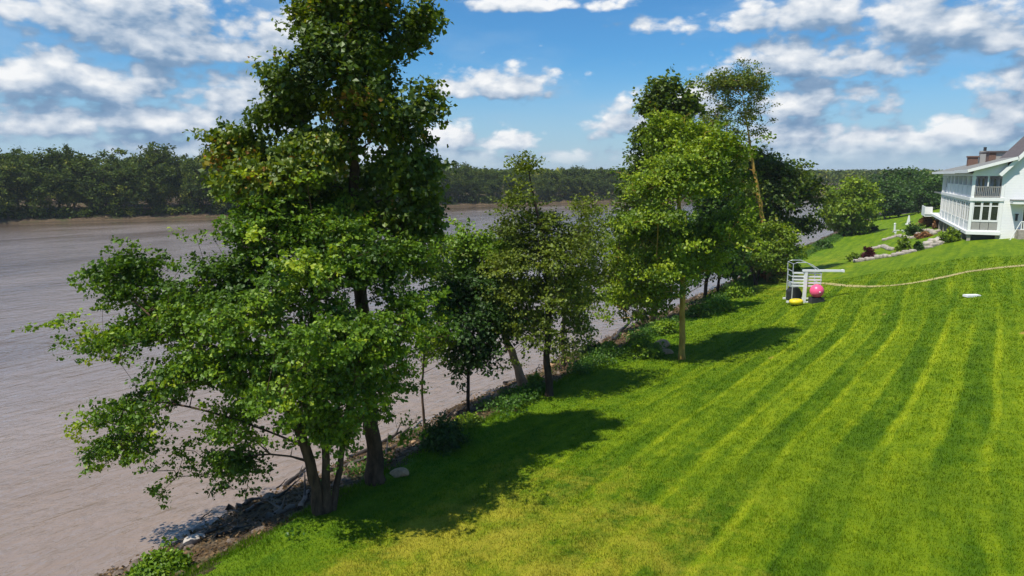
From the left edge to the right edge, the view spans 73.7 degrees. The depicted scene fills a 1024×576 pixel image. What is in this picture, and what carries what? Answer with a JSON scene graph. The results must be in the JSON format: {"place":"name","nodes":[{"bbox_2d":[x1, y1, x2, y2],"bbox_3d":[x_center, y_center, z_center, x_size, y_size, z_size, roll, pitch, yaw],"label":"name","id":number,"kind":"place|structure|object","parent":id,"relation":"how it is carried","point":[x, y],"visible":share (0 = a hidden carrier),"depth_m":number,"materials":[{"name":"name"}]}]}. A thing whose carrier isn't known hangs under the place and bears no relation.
{"place":"outdoors","nodes":[
{"label":"outdoors","id":0,"kind":"place"},
{"bbox_2d":[0,200,841,575],"bbox_3d":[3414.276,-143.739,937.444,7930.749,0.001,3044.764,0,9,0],"label":"river water","id":1,"kind":"structure","parent":0,"point":[58,516],"depth_m":34.07,"materials":[{"name":"liquid"}]},
{"bbox_2d":[0,182,886,575],"bbox_3d":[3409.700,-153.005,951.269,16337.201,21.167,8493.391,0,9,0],"label":"ground","id":2,"kind":"structure","parent":0,"point":[104,216],"depth_m":36.65,"materials":[{"name":"stone"}]},
{"bbox_2d":[0,158,23,217],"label":"forest tree","id":3,"kind":"object","parent":2,"relation":"on","point":[7,186],"visible":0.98,"depth_m":163.53,"materials":[{"name":"green plant"}]},
{"bbox_2d":[0,145,32,208],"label":"forest tree","id":4,"kind":"object","parent":2,"relation":"on","point":[14,153],"visible":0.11,"depth_m":174.07,"materials":[{"name":"green plant"}]},
{"bbox_2d":[5,154,59,208],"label":"forest tree","id":5,"kind":"object","parent":2,"relation":"on","point":[20,164],"visible":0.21,"depth_m":169.32,"materials":[{"name":"green plant"}]},
{"bbox_2d":[10,165,64,213],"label":"forest tree","id":6,"kind":"object","parent":2,"relation":"on","point":[34,182],"visible":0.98,"depth_m":166.34,"materials":[{"name":"green plant"}]},
{"bbox_2d":[25,146,84,208],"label":"forest tree","id":7,"kind":"object","parent":2,"relation":"on","point":[48,162],"visible":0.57,"depth_m":172.49,"materials":[{"name":"green plant"}]},
{"bbox_2d":[46,168,83,211],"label":"forest tree","id":8,"kind":"object","parent":2,"relation":"on","point":[69,181],"visible":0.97,"depth_m":170.55,"materials":[{"name":"green plant"}]},
{"bbox_2d":[45,143,91,208],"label":"forest tree","id":9,"kind":"object","parent":2,"relation":"on","point":[66,147],"visible":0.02,"depth_m":178.13,"materials":[{"name":"green plant"}]},
{"bbox_2d":[62,154,111,210],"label":"forest tree","id":10,"kind":"object","parent":2,"relation":"on","point":[82,164],"visible":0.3,"depth_m":175.69,"materials":[{"name":"green plant"}]},
{"bbox_2d":[69,164,126,214],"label":"forest tree","id":11,"kind":"object","parent":2,"relation":"on","point":[104,188],"visible":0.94,"depth_m":173.66,"materials":[{"name":"green plant"}]},
{"bbox_2d":[82,147,137,207],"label":"forest tree","id":12,"kind":"object","parent":2,"relation":"on","point":[109,158],"visible":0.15,"depth_m":186.68,"materials":[{"name":"green plant"}]},
{"bbox_2d":[99,159,140,209],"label":"forest tree","id":13,"kind":"object","parent":2,"relation":"on","point":[116,166],"visible":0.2,"depth_m":178.09,"materials":[{"name":"green plant"}]},
{"bbox_2d":[113,162,151,207],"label":"forest tree","id":14,"kind":"object","parent":2,"relation":"on","point":[137,179],"visible":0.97,"depth_m":175.59,"materials":[{"name":"green plant"}]},
{"bbox_2d":[129,141,182,199],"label":"forest tree","id":15,"kind":"object","parent":2,"relation":"on","point":[155,158],"visible":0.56,"depth_m":182.75,"materials":[{"name":"green plant"}]},
{"bbox_2d":[115,536,197,575],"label":"bush","id":16,"kind":"object","parent":2,"relation":"on","point":[164,563],"visible":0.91,"depth_m":17.91,"materials":[{"name":"green plant"}]},
{"bbox_2d":[134,143,187,206],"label":"forest tree","id":17,"kind":"object","parent":2,"relation":"on","point":[167,148],"visible":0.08,"depth_m":190.76,"materials":[{"name":"green plant"}]},
{"bbox_2d":[145,162,179,210],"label":"forest tree","id":18,"kind":"object","parent":2,"relation":"on","point":[164,186],"visible":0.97,"depth_m":180.52,"materials":[{"name":"green plant"}]},
{"bbox_2d":[169,154,205,204],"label":"forest tree","id":19,"kind":"object","parent":2,"relation":"on","point":[179,159],"visible":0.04,"depth_m":195.58,"materials":[{"name":"green plant"}]},
{"bbox_2d":[175,159,208,206],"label":"forest tree","id":20,"kind":"object","parent":2,"relation":"on","point":[188,164],"visible":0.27,"depth_m":187.96,"materials":[{"name":"green plant"}]},
{"bbox_2d":[177,168,208,209],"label":"forest tree","id":21,"kind":"object","parent":2,"relation":"on","point":[190,187],"visible":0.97,"depth_m":182.92,"materials":[{"name":"green plant"}]},
{"bbox_2d":[183,533,204,545],"bbox_3d":[-9.617,7.644,20.629,0.639,0.370,0.417,-6,11,-31],"label":"rock","id":22,"kind":"object","parent":2,"relation":"on","point":[192,539],"visible":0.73,"depth_m":20.48,"materials":[{"name":"stone"}]},
{"bbox_2d":[174,519,237,551],"bbox_3d":[-9.473,7.587,20.977,0.582,0.425,1.959,8,12,39],"label":"driftwood log","id":23,"kind":"object","parent":2,"relation":"on","point":[181,546],"visible":0.46,"depth_m":21.26,"materials":[{"name":"wood"}]},
{"bbox_2d":[194,144,224,199],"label":"forest tree","id":24,"kind":"object","parent":2,"relation":"on","point":[206,171],"visible":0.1,"depth_m":191.73,"materials":[{"name":"green plant"}]},
{"bbox_2d":[203,187,233,213],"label":"forest tree","id":25,"kind":"object","parent":2,"relation":"on","point":[212,200],"visible":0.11,"depth_m":186.98,"materials":[{"name":"green plant"}]},
{"bbox_2d":[214,520,250,537],"bbox_3d":[-8.626,7.386,21.050,1.060,0.298,0.513,-5,11,-28],"label":"driftwood log","id":26,"kind":"object","parent":2,"relation":"on","point":[234,528],"visible":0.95,"depth_m":20.87,"materials":[{"name":"wood"}]},
{"bbox_2d":[225,492,260,510],"bbox_3d":[-9.303,7.390,23.557,1.177,0.516,0.557,-6,11,-31],"label":"driftwood log","id":27,"kind":"object","parent":2,"relation":"on","point":[238,505],"visible":0.73,"depth_m":23.36,"materials":[{"name":"wood"}]},
{"bbox_2d":[244,478,300,512],"bbox_3d":[-8.208,7.033,23.273,0.470,0.695,2.009,9,13,44],"label":"driftwood log","id":28,"kind":"object","parent":2,"relation":"on","point":[253,506],"visible":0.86,"depth_m":23.23,"materials":[{"name":"wood"}]},
{"bbox_2d":[265,496,295,519],"bbox_3d":[-7.318,6.939,21.564,1.084,0.633,0.738,0,9,0],"label":"driftwood log","id":29,"kind":"object","parent":2,"relation":"on","point":[279,510],"visible":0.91,"depth_m":21.51,"materials":[{"name":"wood"}]},
{"bbox_2d":[284,465,305,485],"bbox_3d":[-8.110,7.133,25.713,0.358,0.296,1.517,2,10,12],"label":"driftwood log","id":30,"kind":"object","parent":2,"relation":"on","point":[291,479],"visible":0.9,"depth_m":25.69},
{"bbox_2d":[297,472,309,510],"bbox_3d":[-6.877,6.769,22.993,0.255,1.002,3.444,-2,10,-9],"label":"driftwood log","id":31,"kind":"object","parent":2,"relation":"on","point":[301,504],"visible":0.61,"depth_m":22.10,"materials":[{"name":"wood"}]},
{"bbox_2d":[0,193,690,219],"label":"bank undergrowth","id":32,"kind":"object","parent":2,"relation":"on","point":[19,213],"visible":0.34,"depth_m":179.21,"materials":[{"name":"green plant"}]},
{"bbox_2d":[347,424,401,458],"bbox_3d":[-5.714,6.363,28.389,0.447,0.647,3.228,5,11,27],"label":"driftwood log","id":33,"kind":"object","parent":2,"relation":"on","point":[363,451],"visible":0.43,"depth_m":27.73,"materials":[{"name":"wood"}]},
{"bbox_2d":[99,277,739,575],"bbox_3d":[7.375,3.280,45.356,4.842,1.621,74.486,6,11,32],"label":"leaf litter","id":34,"kind":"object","parent":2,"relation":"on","point":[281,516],"visible":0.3,"depth_m":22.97,"materials":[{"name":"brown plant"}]},
{"bbox_2d":[399,232,463,425],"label":"sapling tree","id":35,"kind":"object","parent":2,"relation":"on","point":[430,354],"visible":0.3,"depth_m":29.56,"materials":[{"name":"green plant"}]},
{"bbox_2d":[442,176,457,196],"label":"forest tree","id":36,"kind":"object","parent":2,"relation":"on","point":[451,188],"visible":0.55,"depth_m":251.46,"materials":[{"name":"green plant"}]},
{"bbox_2d":[441,167,465,196],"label":"forest tree","id":37,"kind":"object","parent":2,"relation":"on","point":[449,173],"visible":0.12,"depth_m":258.08,"materials":[{"name":"green plant"}]},
{"bbox_2d":[448,173,469,200],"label":"forest tree","id":38,"kind":"object","parent":2,"relation":"on","point":[458,183],"visible":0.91,"depth_m":254.29,"materials":[{"name":"green plant"}]},
{"bbox_2d":[453,164,475,197],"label":"forest tree","id":39,"kind":"object","parent":2,"relation":"on","point":[466,173],"visible":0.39,"depth_m":261.94,"materials":[{"name":"green plant"}]},
{"bbox_2d":[405,249,527,413],"bbox_3d":[-2.140,2.058,30.822,5.370,7.936,4.645,-4,10,-22],"label":"dark tree","id":40,"kind":"object","parent":2,"relation":"on","point":[472,350],"visible":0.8,"depth_m":30.23,"materials":[{"name":"green plant"}]},
{"bbox_2d":[448,411,485,430],"bbox_3d":[-1.765,5.478,27.876,1.506,0.837,1.465,5,10,26],"label":"bush","id":41,"kind":"object","parent":2,"relation":"on","point":[471,420],"visible":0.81,"depth_m":27.75,"materials":[{"name":"green plant"}]},
{"bbox_2d":[464,178,484,200],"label":"forest tree","id":42,"kind":"object","parent":2,"relation":"on","point":[473,187],"visible":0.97,"depth_m":258.19,"materials":[{"name":"green plant"}]},
{"bbox_2d":[473,168,487,196],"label":"forest tree","id":43,"kind":"object","parent":2,"relation":"on","point":[481,177],"visible":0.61,"depth_m":266.81,"materials":[{"name":"green plant"}]},
{"bbox_2d":[13,150,957,187],"bbox_3d":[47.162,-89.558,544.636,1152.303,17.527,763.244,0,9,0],"label":"woods","id":44,"kind":"object","parent":2,"relation":"on","point":[831,176],"visible":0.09,"depth_m":375.48,"materials":[{"name":"green plant"}]},
{"bbox_2d":[481,179,499,196],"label":"forest tree","id":45,"kind":"object","parent":2,"relation":"on","point":[488,187],"visible":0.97,"depth_m":262.78,"materials":[{"name":"green plant"}]},
{"bbox_2d":[431,213,555,387],"bbox_3d":[-1.237,0.845,32.465,6.740,8.833,4.327,0,9,0],"label":"leaning tree","id":46,"kind":"object","parent":2,"relation":"on","point":[473,247],"visible":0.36,"depth_m":31.25,"materials":[{"name":"green plant"}]},
{"bbox_2d":[487,170,503,198],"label":"forest tree","id":47,"kind":"object","parent":2,"relation":"on","point":[495,178],"visible":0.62,"depth_m":269.48,"materials":[{"name":"green plant"}]},
{"bbox_2d":[501,174,518,195],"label":"forest tree","id":48,"kind":"object","parent":2,"relation":"on","point":[505,184],"visible":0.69,"depth_m":264.74,"materials":[{"name":"green plant"}]},
{"bbox_2d":[516,174,534,197],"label":"forest tree","id":49,"kind":"object","parent":2,"relation":"on","point":[526,185],"visible":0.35,"depth_m":268.30,"materials":[{"name":"green plant"}]},
{"bbox_2d":[526,370,543,383],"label":"bush","id":50,"kind":"object","parent":2,"relation":"on","point":[535,377],"visible":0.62,"depth_m":34.19,"materials":[{"name":"green plant"}]},
{"bbox_2d":[533,180,546,199],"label":"forest tree","id":51,"kind":"object","parent":2,"relation":"on","point":[540,189],"visible":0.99,"depth_m":272.06,"materials":[{"name":"green plant"}]},
{"bbox_2d":[534,168,559,194],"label":"forest tree","id":52,"kind":"object","parent":2,"relation":"on","point":[545,176],"visible":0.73,"depth_m":279.19,"materials":[{"name":"green plant"}]},
{"bbox_2d":[544,180,559,198],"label":"forest tree","id":53,"kind":"object","parent":2,"relation":"on","point":[551,189],"visible":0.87,"depth_m":276.19,"materials":[{"name":"green plant"}]},
{"bbox_2d":[554,174,577,198],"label":"forest tree","id":54,"kind":"object","parent":2,"relation":"on","point":[565,181],"visible":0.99,"depth_m":279.29,"materials":[{"name":"green plant"}]},
{"bbox_2d":[285,232,850,541],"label":"bank weeds","id":55,"kind":"object","parent":2,"relation":"on","point":[517,394],"visible":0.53,"depth_m":35.29,"materials":[{"name":"green plant"}]},
{"bbox_2d":[560,166,582,187],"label":"forest tree","id":56,"kind":"object","parent":2,"relation":"on","point":[569,172],"visible":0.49,"depth_m":286.20,"materials":[{"name":"green plant"}]},
{"bbox_2d":[565,175,588,198],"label":"forest tree","id":57,"kind":"object","parent":2,"relation":"on","point":[579,184],"visible":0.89,"depth_m":282.32,"materials":[{"name":"green plant"}]},
{"bbox_2d":[539,190,622,368],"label":"slender tree","id":58,"kind":"object","parent":2,"relation":"on","point":[585,205],"visible":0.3,"depth_m":37.56,"materials":[{"name":"green plant"}]},
{"bbox_2d":[579,177,597,195],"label":"forest tree","id":59,"kind":"object","parent":2,"relation":"on","point":[589,184],"visible":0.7,"depth_m":286.55,"materials":[{"name":"green plant"}]},
{"bbox_2d":[577,341,605,355],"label":"bush","id":60,"kind":"object","parent":2,"relation":"on","point":[593,346],"visible":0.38,"depth_m":39.82,"materials":[{"name":"green plant"}]},
{"bbox_2d":[589,174,605,194],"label":"forest tree","id":61,"kind":"object","parent":2,"relation":"on","point":[597,181],"visible":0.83,"depth_m":289.96,"materials":[{"name":"green plant"}]},
{"bbox_2d":[599,168,618,194],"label":"forest tree","id":62,"kind":"object","parent":2,"relation":"on","point":[607,174],"visible":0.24,"depth_m":298.14,"materials":[{"name":"green plant"}]},
{"bbox_2d":[603,176,618,193],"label":"forest tree","id":63,"kind":"object","parent":2,"relation":"on","point":[609,182],"visible":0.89,"depth_m":292.80,"materials":[{"name":"green plant"}]},
{"bbox_2d":[596,64,710,325],"bbox_3d":[9.375,-5.850,46.028,7.396,17.547,5.695,0,9,0],"label":"dark sycamore tree","id":64,"kind":"object","parent":2,"relation":"on","point":[661,94],"visible":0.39,"depth_m":44.69,"materials":[{"name":"green plant"}]},
{"bbox_2d":[666,168,763,299],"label":"bank edge tree","id":65,"kind":"object","parent":2,"relation":"on","point":[720,202],"visible":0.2,"depth_m":55.40,"materials":[{"name":"green plant"}]},
{"bbox_2d":[702,141,843,280],"bbox_3d":[24.417,-7.162,65.773,13.749,14.612,8.585,0,9,0],"label":"riverside tree","id":66,"kind":"object","parent":2,"relation":"on","point":[783,187],"visible":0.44,"depth_m":63.97,"materials":[{"name":"green plant"}]},
{"bbox_2d":[0,0,1023,170],"label":"sky","id":67,"kind":"structure","parent":0,"point":[864,84],"materials":[{"name":"blue"}]},
{"bbox_2d":[163,205,1023,575],"bbox_3d":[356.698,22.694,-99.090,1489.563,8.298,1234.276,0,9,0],"label":"lawn","id":68,"kind":"structure","parent":0,"point":[843,247],"depth_m":22.89,"materials":[{"name":"plant"}]},
{"bbox_2d":[11,167,469,515],"bbox_3d":[-7.614,1.821,19.382,12.783,10.376,7.119,0,9,0],"label":"maple tree","id":69,"kind":"object","parent":68,"relation":"on","point":[333,359],"visible":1,"depth_m":18.79,"materials":[{"name":"green plant"}]},
{"bbox_2d":[182,0,457,485],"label":"sycamore tree","id":70,"kind":"object","parent":68,"relation":"on","point":[348,51],"visible":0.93,"depth_m":19.86,"materials":[{"name":"green plant"}]},
{"bbox_2d":[390,467,408,477],"bbox_3d":[-3.793,6.216,22.984,0.647,0.308,0.434,-8,18,-6],"label":"rock","id":71,"kind":"object","parent":68,"relation":"on","point":[398,472],"visible":1,"depth_m":22.86,"materials":[{"name":"stone"}]},
{"bbox_2d":[415,410,472,456],"bbox_3d":[-2.622,5.377,25.430,2.101,1.566,2.062,4,10,23],"label":"bush","id":72,"kind":"object","parent":68,"relation":"on","point":[446,436],"visible":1,"depth_m":25.04,"materials":[{"name":"green plant"}]},
{"bbox_2d":[461,149,618,396],"bbox_3d":[1.238,-0.462,30.378,6.866,11.177,5.492,0,9,0],"label":"tree","id":73,"kind":"object","parent":68,"relation":"on","point":[556,284],"visible":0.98,"depth_m":29.69,"materials":[{"name":"green plant"}]},
{"bbox_2d":[627,335,664,359],"bbox_3d":[7.400,3.331,37.681,2.195,1.538,2.145,0,9,1],"label":"bush","id":74,"kind":"object","parent":68,"relation":"on","point":[643,348],"visible":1,"depth_m":37.28,"materials":[{"name":"green plant"}]},
{"bbox_2d":[650,318,678,334],"bbox_3d":[9.655,2.537,43.375,1.978,1.378,2.072,1,9,6],"label":"bush","id":75,"kind":"object","parent":68,"relation":"on","point":[667,325],"visible":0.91,"depth_m":42.93,"materials":[{"name":"green plant"}]},
{"bbox_2d":[583,107,776,359],"bbox_3d":[8.755,-2.552,34.998,10.074,13.313,7.334,0,9,0],"label":"shade tree","id":76,"kind":"object","parent":68,"relation":"on","point":[693,161],"visible":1,"depth_m":34.45,"materials":[{"name":"green plant"}]},
{"bbox_2d":[685,301,712,317],"bbox_3d":[13.301,1.595,48.677,2.015,1.434,2.014,4,10,25],"label":"bush","id":77,"kind":"object","parent":68,"relation":"on","point":[701,309],"visible":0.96,"depth_m":48.22,"materials":[{"name":"green plant"}]},
{"bbox_2d":[703,294,738,312],"bbox_3d":[15.224,1.230,50.363,2.839,1.707,2.896,0,9,-2],"label":"bush","id":78,"kind":"object","parent":68,"relation":"on","point":[716,303],"visible":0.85,"depth_m":49.67,"materials":[{"name":"green plant"}]},
{"bbox_2d":[689,57,782,281],"bbox_3d":[19.507,-10.236,61.435,8.448,20.173,6.253,-4,10,-25],"label":"tall tree","id":79,"kind":"object","parent":68,"relation":"on","point":[744,80],"visible":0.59,"depth_m":60.29,"materials":[{"name":"green plant"}]},
{"bbox_2d":[722,280,755,297],"bbox_3d":[18.530,0.199,56.010,2.682,1.868,2.809,-3,10,-15],"label":"bush","id":80,"kind":"object","parent":68,"relation":"on","point":[736,289],"visible":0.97,"depth_m":55.31,"materials":[{"name":"green plant"}]},
{"bbox_2d":[738,220,808,284],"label":"tree","id":81,"kind":"object","parent":68,"relation":"on","point":[781,240],"visible":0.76,"depth_m":60.73,"materials":[{"name":"green plant"}]},
{"bbox_2d":[768,273,790,283],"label":"bush","id":82,"kind":"object","parent":68,"relation":"on","point":[777,279],"visible":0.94,"depth_m":61.11,"materials":[{"name":"green plant"}]},
{"bbox_2d":[786,281,801,300],"bbox_3d":[20.296,0.217,49.105,0.920,1.420,0.720,0,9,0],"label":"covered mower","id":83,"kind":"object","parent":68,"relation":"on","point":[797,293],"visible":0.65,"depth_m":48.84,"materials":[{"name":"grey plastic"}]},
{"bbox_2d":[783,260,821,302],"bbox_3d":[20.760,-0.489,48.831,2.360,2.902,1.600,1,9,7],"label":"boat rack","id":84,"kind":"object","parent":68,"relation":"on","point":[804,285],"visible":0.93,"depth_m":48.15,"materials":[{"name":"metal"}]},
{"bbox_2d":[802,269,844,271],"bbox_3d":[21.886,-1.215,47.983,2.820,0.170,0.320,0,9,2],"label":"plank","id":85,"kind":"object","parent":84,"relation":"on","point":[812,270],"visible":1,"depth_m":47.86,"materials":[{"name":"paint"}]},
{"bbox_2d":[808,297,823,303],"bbox_3d":[21.296,0.889,47.797,0.840,0.480,0.640,0,9,0],"label":"storage crate","id":86,"kind":"object","parent":68,"relation":"on","point":[811,300],"visible":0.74,"depth_m":47.48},
{"bbox_2d":[810,284,823,297],"bbox_3d":[21.296,0.213,47.660,0.933,0.940,0.990,0,9,0],"label":"buoy ball","id":87,"kind":"object","parent":86,"relation":"on","point":[816,290],"visible":1,"depth_m":47.36,"materials":[{"name":"pink plastic"}]},
{"bbox_2d":[814,240,833,248],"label":"bush","id":88,"kind":"object","parent":68,"relation":"on","point":[820,243],"visible":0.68,"depth_m":91.77,"materials":[{"name":"green plant"}]},
{"bbox_2d":[814,175,887,235],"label":"round tree","id":89,"kind":"object","parent":68,"relation":"on","point":[856,209],"visible":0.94,"depth_m":109.73,"materials":[{"name":"green plant"}]},
{"bbox_2d":[844,252,860,261],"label":"garden bush","id":90,"kind":"object","parent":68,"relation":"on","point":[850,257],"visible":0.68,"depth_m":68.95,"materials":[{"name":"green plant"}]},
{"bbox_2d":[859,246,875,257],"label":"garden bush","id":91,"kind":"object","parent":68,"relation":"on","point":[869,251],"visible":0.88,"depth_m":68.48,"materials":[{"name":"red plant"}]},
{"bbox_2d":[868,174,919,218],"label":"lawn row tree","id":92,"kind":"object","parent":68,"relation":"on","point":[896,198],"visible":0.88,"depth_m":146.59,"materials":[{"name":"green plant"}]},
{"bbox_2d":[874,179,913,214],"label":"lawn row tree","id":93,"kind":"object","parent":68,"relation":"on","point":[904,210],"visible":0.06,"depth_m":162.10,"materials":[{"name":"green plant"}]},
{"bbox_2d":[853,240,944,262],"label":"garden wall","id":94,"kind":"structure","parent":68,"relation":"on","point":[930,245],"depth_m":64.96,"materials":[{"name":"stone"}]},
{"bbox_2d":[894,233,912,252],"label":"garden bush","id":95,"kind":"object","parent":68,"relation":"on","point":[904,244],"visible":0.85,"depth_m":65.63,"materials":[{"name":"green plant"}]},
{"bbox_2d":[868,166,941,213],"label":"lawn row tree","id":96,"kind":"object","parent":68,"relation":"on","point":[906,174],"visible":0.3,"depth_m":168.53,"materials":[{"name":"green plant"}]},
{"bbox_2d":[882,229,940,240],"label":"garden wall","id":97,"kind":"structure","parent":68,"relation":"on","point":[899,235],"depth_m":88.51,"materials":[{"name":"stone"}]},
{"bbox_2d":[900,221,924,235],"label":"garden bush","id":98,"kind":"object","parent":68,"relation":"on","point":[911,230],"visible":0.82,"depth_m":86.01,"materials":[{"name":"green plant"}]},
{"bbox_2d":[891,171,934,211],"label":"lawn row tree","id":99,"kind":"object","parent":68,"relation":"on","point":[908,186],"visible":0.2,"depth_m":157.44,"materials":[{"name":"green plant"}]},
{"bbox_2d":[821,265,1023,286],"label":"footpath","id":100,"kind":"structure","parent":68,"relation":"on","point":[918,281],"depth_m":47.02,"materials":[{"name":"gravel"}]},
{"bbox_2d":[914,231,933,239],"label":"garden bush","id":101,"kind":"object","parent":68,"relation":"on","point":[921,235],"visible":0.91,"depth_m":77.80,"materials":[{"name":"brown plant"}]},
{"bbox_2d":[906,176,942,212],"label":"lawn row tree","id":102,"kind":"object","parent":68,"relation":"on","point":[929,197],"visible":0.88,"depth_m":147.68,"materials":[{"name":"green plant"}]},
{"bbox_2d":[916,216,934,226],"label":"garden bush","id":103,"kind":"object","parent":68,"relation":"on","point":[927,221],"visible":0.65,"depth_m":96.26,"materials":[{"name":"brown plant"}]},
{"bbox_2d":[935,226,963,243],"bbox_3d":[41.989,-5.034,65.503,2.412,1.896,2.252,-7,12,-35],"label":"garden bush","id":104,"kind":"object","parent":68,"relation":"on","point":[949,236],"visible":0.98,"depth_m":65.00,"materials":[{"name":"green plant"}]},
{"bbox_2d":[921,136,1023,240],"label":"white house","id":105,"kind":"structure","parent":68,"relation":"on","point":[982,197],"depth_m":62.56,"materials":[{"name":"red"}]},
{"bbox_2d":[972,201,981,220],"bbox_3d":[42.557,-7.052,62.499,0.650,1.760,0.120,5,10,26],"label":"window","id":106,"kind":"structure","parent":105,"relation":"in","point":[977,205],"depth_m":62.49,"materials":[{"name":"white paint"}]},
{"bbox_2d":[980,201,990,220],"bbox_3d":[43.156,-7.004,62.205,0.640,1.760,0.120,5,10,26],"label":"window","id":107,"kind":"structure","parent":105,"relation":"in","point":[985,211],"depth_m":62.18,"materials":[{"name":"white paint"}]},
{"bbox_2d":[989,201,999,220],"bbox_3d":[43.742,-6.956,61.916,0.640,1.760,0.120,5,10,26],"label":"window","id":108,"kind":"structure","parent":105,"relation":"in","point":[994,209],"depth_m":61.90,"materials":[{"name":"white paint"}]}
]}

